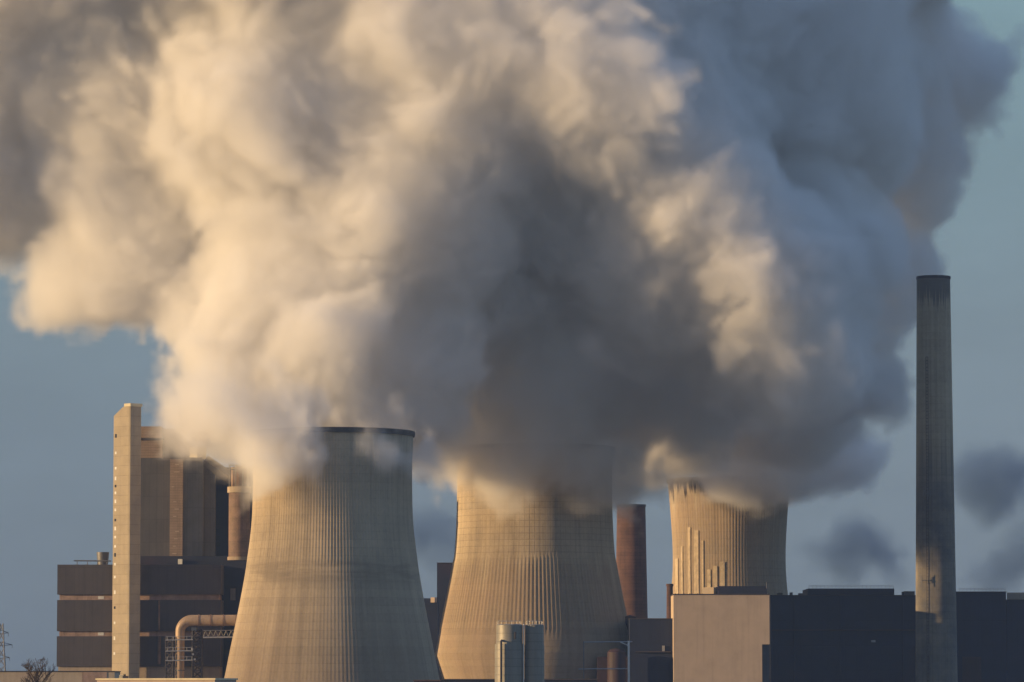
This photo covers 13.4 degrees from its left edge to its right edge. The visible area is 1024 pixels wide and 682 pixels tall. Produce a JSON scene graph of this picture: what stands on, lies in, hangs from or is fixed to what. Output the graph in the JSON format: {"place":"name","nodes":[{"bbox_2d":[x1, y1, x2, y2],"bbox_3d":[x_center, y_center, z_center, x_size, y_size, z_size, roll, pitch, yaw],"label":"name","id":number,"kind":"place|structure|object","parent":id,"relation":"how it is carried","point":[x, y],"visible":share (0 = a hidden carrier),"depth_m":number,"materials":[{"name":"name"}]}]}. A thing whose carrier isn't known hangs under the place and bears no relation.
{"place":"outdoors","nodes":[
{"label":"outdoors","id":0,"kind":"place"},
{"bbox_2d":[0,671,120,681],"bbox_3d":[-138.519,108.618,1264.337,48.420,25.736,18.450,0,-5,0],"label":"hall","id":1,"kind":"structure","parent":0,"point":[58,676],"depth_m":1256.25,"materials":[{"name":"concrete"}]},
{"bbox_2d":[57,560,223,677],"bbox_3d":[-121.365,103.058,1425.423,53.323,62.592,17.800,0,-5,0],"label":"bunker building","id":2,"kind":"structure","parent":0,"point":[171,596],"depth_m":1418.58,"materials":[{"name":"metal"}]},
{"bbox_2d":[97,552,108,564],"bbox_3d":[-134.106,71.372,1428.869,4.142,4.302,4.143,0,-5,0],"label":"roof tank","id":3,"kind":"object","parent":2,"relation":"on","point":[102,555],"visible":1,"depth_m":1427.27,"materials":[{"name":"grey metal"}]},
{"bbox_2d":[95,678,237,681],"bbox_3d":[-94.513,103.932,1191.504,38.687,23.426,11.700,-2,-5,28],"label":"yellow hall","id":4,"kind":"structure","parent":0,"point":[166,679],"depth_m":1186.38,"materials":[{"name":"beige paint"}]},
{"bbox_2d":[224,427,439,681],"bbox_3d":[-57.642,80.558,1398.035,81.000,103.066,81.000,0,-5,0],"label":"cooling tower","id":5,"kind":"structure","parent":0,"point":[332,590],"depth_m":1375.87,"materials":[{"name":"concrete"}]},
{"bbox_2d":[203,630,233,637],"bbox_3d":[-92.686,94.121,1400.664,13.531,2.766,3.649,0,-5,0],"label":"truss bridge","id":6,"kind":"structure","parent":5,"relation":"attached to","point":[212,636],"depth_m":1399.47,"materials":[{"name":"grey metal"}]},
{"bbox_2d":[413,680,440,681],"bbox_3d":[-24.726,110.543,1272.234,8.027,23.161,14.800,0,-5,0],"label":"red roof hall","id":7,"kind":"structure","parent":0,"point":[427,680],"depth_m":1265.77,"materials":[{"name":"metal"}]},
{"bbox_2d":[424,597,438,673],"bbox_3d":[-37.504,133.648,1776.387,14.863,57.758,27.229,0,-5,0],"label":"block","id":8,"kind":"structure","parent":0,"point":[432,607],"depth_m":1766.67,"materials":[{"name":"grey concrete"}]},
{"bbox_2d":[437,563,451,678],"bbox_3d":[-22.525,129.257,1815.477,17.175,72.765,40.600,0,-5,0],"label":"bunker block","id":9,"kind":"structure","parent":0,"point":[443,573],"depth_m":1797.76,"materials":[{"name":"concrete"}]},
{"bbox_2d":[0,0,1023,670],"label":"sky","id":10,"kind":"structure","parent":0,"point":[685,238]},
{"bbox_2d":[440,679,597,681],"bbox_3d":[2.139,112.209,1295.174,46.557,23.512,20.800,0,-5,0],"label":"dark roof hall","id":11,"kind":"structure","parent":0,"point":[493,680],"depth_m":1286.09,"materials":[{"name":"metal"}]},
{"bbox_2d":[597,618,672,681],"bbox_3d":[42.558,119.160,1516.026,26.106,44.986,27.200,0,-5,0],"label":"machine hall","id":12,"kind":"structure","parent":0,"point":[651,651],"depth_m":1504.39,"materials":[{"name":"metal"}]},
{"bbox_2d":[671,582,769,681],"bbox_3d":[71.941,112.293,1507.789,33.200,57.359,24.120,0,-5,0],"label":"tan building","id":13,"kind":"structure","parent":0,"point":[721,633],"depth_m":1496.79,"materials":[{"name":"concrete"}]},
{"bbox_2d":[666,476,791,594],"bbox_3d":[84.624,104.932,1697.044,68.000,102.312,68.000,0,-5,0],"label":"cooling tower","id":14,"kind":"structure","parent":0,"point":[729,530],"depth_m":1680.01,"materials":[{"name":"concrete"}]},
{"bbox_2d":[769,585,915,681],"bbox_3d":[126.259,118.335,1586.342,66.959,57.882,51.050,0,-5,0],"label":"turbine hall","id":15,"kind":"structure","parent":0,"point":[843,634],"depth_m":1562.51,"materials":[{"name":"metal"}]},
{"bbox_2d":[956,588,1006,681],"bbox_3d":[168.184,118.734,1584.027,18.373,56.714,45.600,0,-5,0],"label":"turbine hall","id":16,"kind":"structure","parent":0,"point":[981,638],"depth_m":1562.56,"materials":[{"name":"metal"}]},
{"bbox_2d":[1006,592,1023,681],"bbox_3d":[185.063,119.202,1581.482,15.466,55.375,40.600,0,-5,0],"label":"turbine hall","id":17,"kind":"structure","parent":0,"point":[1015,632],"depth_m":1562.56,"materials":[{"name":"metal"}]},
{"label":"yard pavement","id":18,"kind":"structure","parent":0,"visible":0},
{"bbox_2d":[112,403,141,677],"bbox_3d":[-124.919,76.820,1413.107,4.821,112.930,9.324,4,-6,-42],"label":"stair tower","id":19,"kind":"structure","parent":18,"relation":"on","point":[126,545],"depth_m":1411.94,"materials":[{"name":"concrete"}]},
{"bbox_2d":[165,636,192,677],"bbox_3d":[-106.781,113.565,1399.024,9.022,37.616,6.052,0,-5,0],"label":"lattice post","id":20,"kind":"object","parent":18,"relation":"on","point":[172,654],"visible":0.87,"depth_m":1398.65,"materials":[{"name":"metal"}]},
{"bbox_2d":[140,426,252,564],"bbox_3d":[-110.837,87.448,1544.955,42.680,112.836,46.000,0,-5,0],"label":"boiler house","id":21,"kind":"structure","parent":18,"relation":"on","point":[184,516],"depth_m":1530.37,"materials":[{"name":"metal"}]},
{"bbox_2d":[191,627,202,677],"bbox_3d":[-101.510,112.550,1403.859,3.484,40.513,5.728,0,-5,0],"label":"lattice mast","id":22,"kind":"object","parent":18,"relation":"on","point":[194,636],"visible":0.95,"depth_m":1403.56,"materials":[{"name":"metal"}]},
{"bbox_2d":[175,614,236,677],"bbox_3d":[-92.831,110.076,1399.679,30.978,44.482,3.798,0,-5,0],"label":"flue pipe","id":23,"kind":"object","parent":18,"relation":"on","point":[184,623],"visible":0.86,"depth_m":1399.66,"materials":[{"name":"grey metal"}]},
{"bbox_2d":[222,560,246,677],"bbox_3d":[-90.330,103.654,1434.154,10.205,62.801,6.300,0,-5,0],"label":"annex building","id":24,"kind":"structure","parent":18,"relation":"on","point":[234,573],"depth_m":1432.98,"materials":[{"name":"grey metal"}]},
{"bbox_2d":[230,588,235,599],"bbox_3d":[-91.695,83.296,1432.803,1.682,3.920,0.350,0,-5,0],"label":"door","id":25,"kind":"structure","parent":24,"relation":"in","point":[232,590],"depth_m":1432.67,"materials":[{"name":"grey metal"}]},
{"bbox_2d":[227,464,251,559],"bbox_3d":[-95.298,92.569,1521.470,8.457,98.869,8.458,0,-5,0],"label":"scrubber column","id":26,"kind":"structure","parent":18,"relation":"on","point":[239,490],"depth_m":1520.96,"materials":[{"name":"brown metal"}]},
{"bbox_2d":[495,621,522,681],"bbox_3d":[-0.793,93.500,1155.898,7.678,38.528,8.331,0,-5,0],"label":"silo","id":27,"kind":"object","parent":18,"relation":"on","point":[509,654],"visible":1,"depth_m":1154.02,"materials":[{"name":"metal"}]},
{"bbox_2d":[435,443,627,678],"bbox_3d":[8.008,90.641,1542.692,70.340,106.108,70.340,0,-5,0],"label":"cooling tower","id":28,"kind":"structure","parent":18,"relation":"on","point":[534,541],"depth_m":1519.14,"materials":[{"name":"concrete"}]},
{"bbox_2d":[523,621,544,681],"bbox_3d":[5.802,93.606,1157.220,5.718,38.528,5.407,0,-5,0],"label":"silo","id":29,"kind":"object","parent":18,"relation":"on","point":[534,653],"visible":1,"depth_m":1155.94,"materials":[{"name":"grey metal"}]},
{"bbox_2d":[579,641,631,681],"bbox_3d":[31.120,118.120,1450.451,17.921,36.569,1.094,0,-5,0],"label":"pipe rack","id":30,"kind":"object","parent":18,"relation":"on","point":[583,668],"visible":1,"depth_m":1451.40,"materials":[{"name":"grey metal"}]},
{"bbox_2d":[607,648,625,681],"bbox_3d":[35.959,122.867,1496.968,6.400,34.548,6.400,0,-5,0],"label":"red tank","id":31,"kind":"object","parent":18,"relation":"on","point":[616,657],"visible":1,"depth_m":1495.23,"materials":[{"name":"metal"}]},
{"bbox_2d":[625,615,635,629],"bbox_3d":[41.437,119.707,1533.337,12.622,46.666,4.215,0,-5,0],"label":"duct","id":32,"kind":"object","parent":18,"relation":"on","point":[627,617],"visible":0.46,"depth_m":1533.45,"materials":[{"name":"grey metal"}]},
{"bbox_2d":[616,504,647,617],"bbox_3d":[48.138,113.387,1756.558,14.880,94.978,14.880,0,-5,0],"label":"brick chimney","id":33,"kind":"object","parent":18,"relation":"on","point":[631,560],"visible":0.68,"depth_m":1753.64,"materials":[{"name":"brick"}]},
{"bbox_2d":[666,584,672,617],"bbox_3d":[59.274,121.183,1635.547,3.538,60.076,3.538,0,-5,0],"label":"brick chimney","id":34,"kind":"object","parent":18,"relation":"on","point":[669,594],"visible":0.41,"depth_m":1636.49,"materials":[{"name":"brown brick"}]},
{"bbox_2d":[915,275,957,681],"bbox_3d":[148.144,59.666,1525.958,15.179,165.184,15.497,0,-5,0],"label":"chimney","id":35,"kind":"object","parent":18,"relation":"on","point":[936,643],"visible":1,"depth_m":1521.57,"materials":[{"name":"concrete"}]},
{"label":"ground","id":36,"kind":"structure","parent":0,"visible":0},
{"bbox_2d":[0,623,11,670],"bbox_3d":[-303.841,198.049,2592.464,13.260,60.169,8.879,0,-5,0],"label":"power pylon","id":37,"kind":"object","parent":36,"relation":"on","point":[3,646],"visible":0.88,"depth_m":2593.45,"materials":[{"name":"grey metal"}]},
{"bbox_2d":[20,657,54,681],"bbox_3d":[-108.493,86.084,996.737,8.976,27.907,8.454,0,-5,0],"label":"bare tree","id":38,"kind":"object","parent":36,"relation":"on","point":[29,673],"visible":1,"depth_m":997.00,"materials":[{"name":"brown plant"}]}
]}

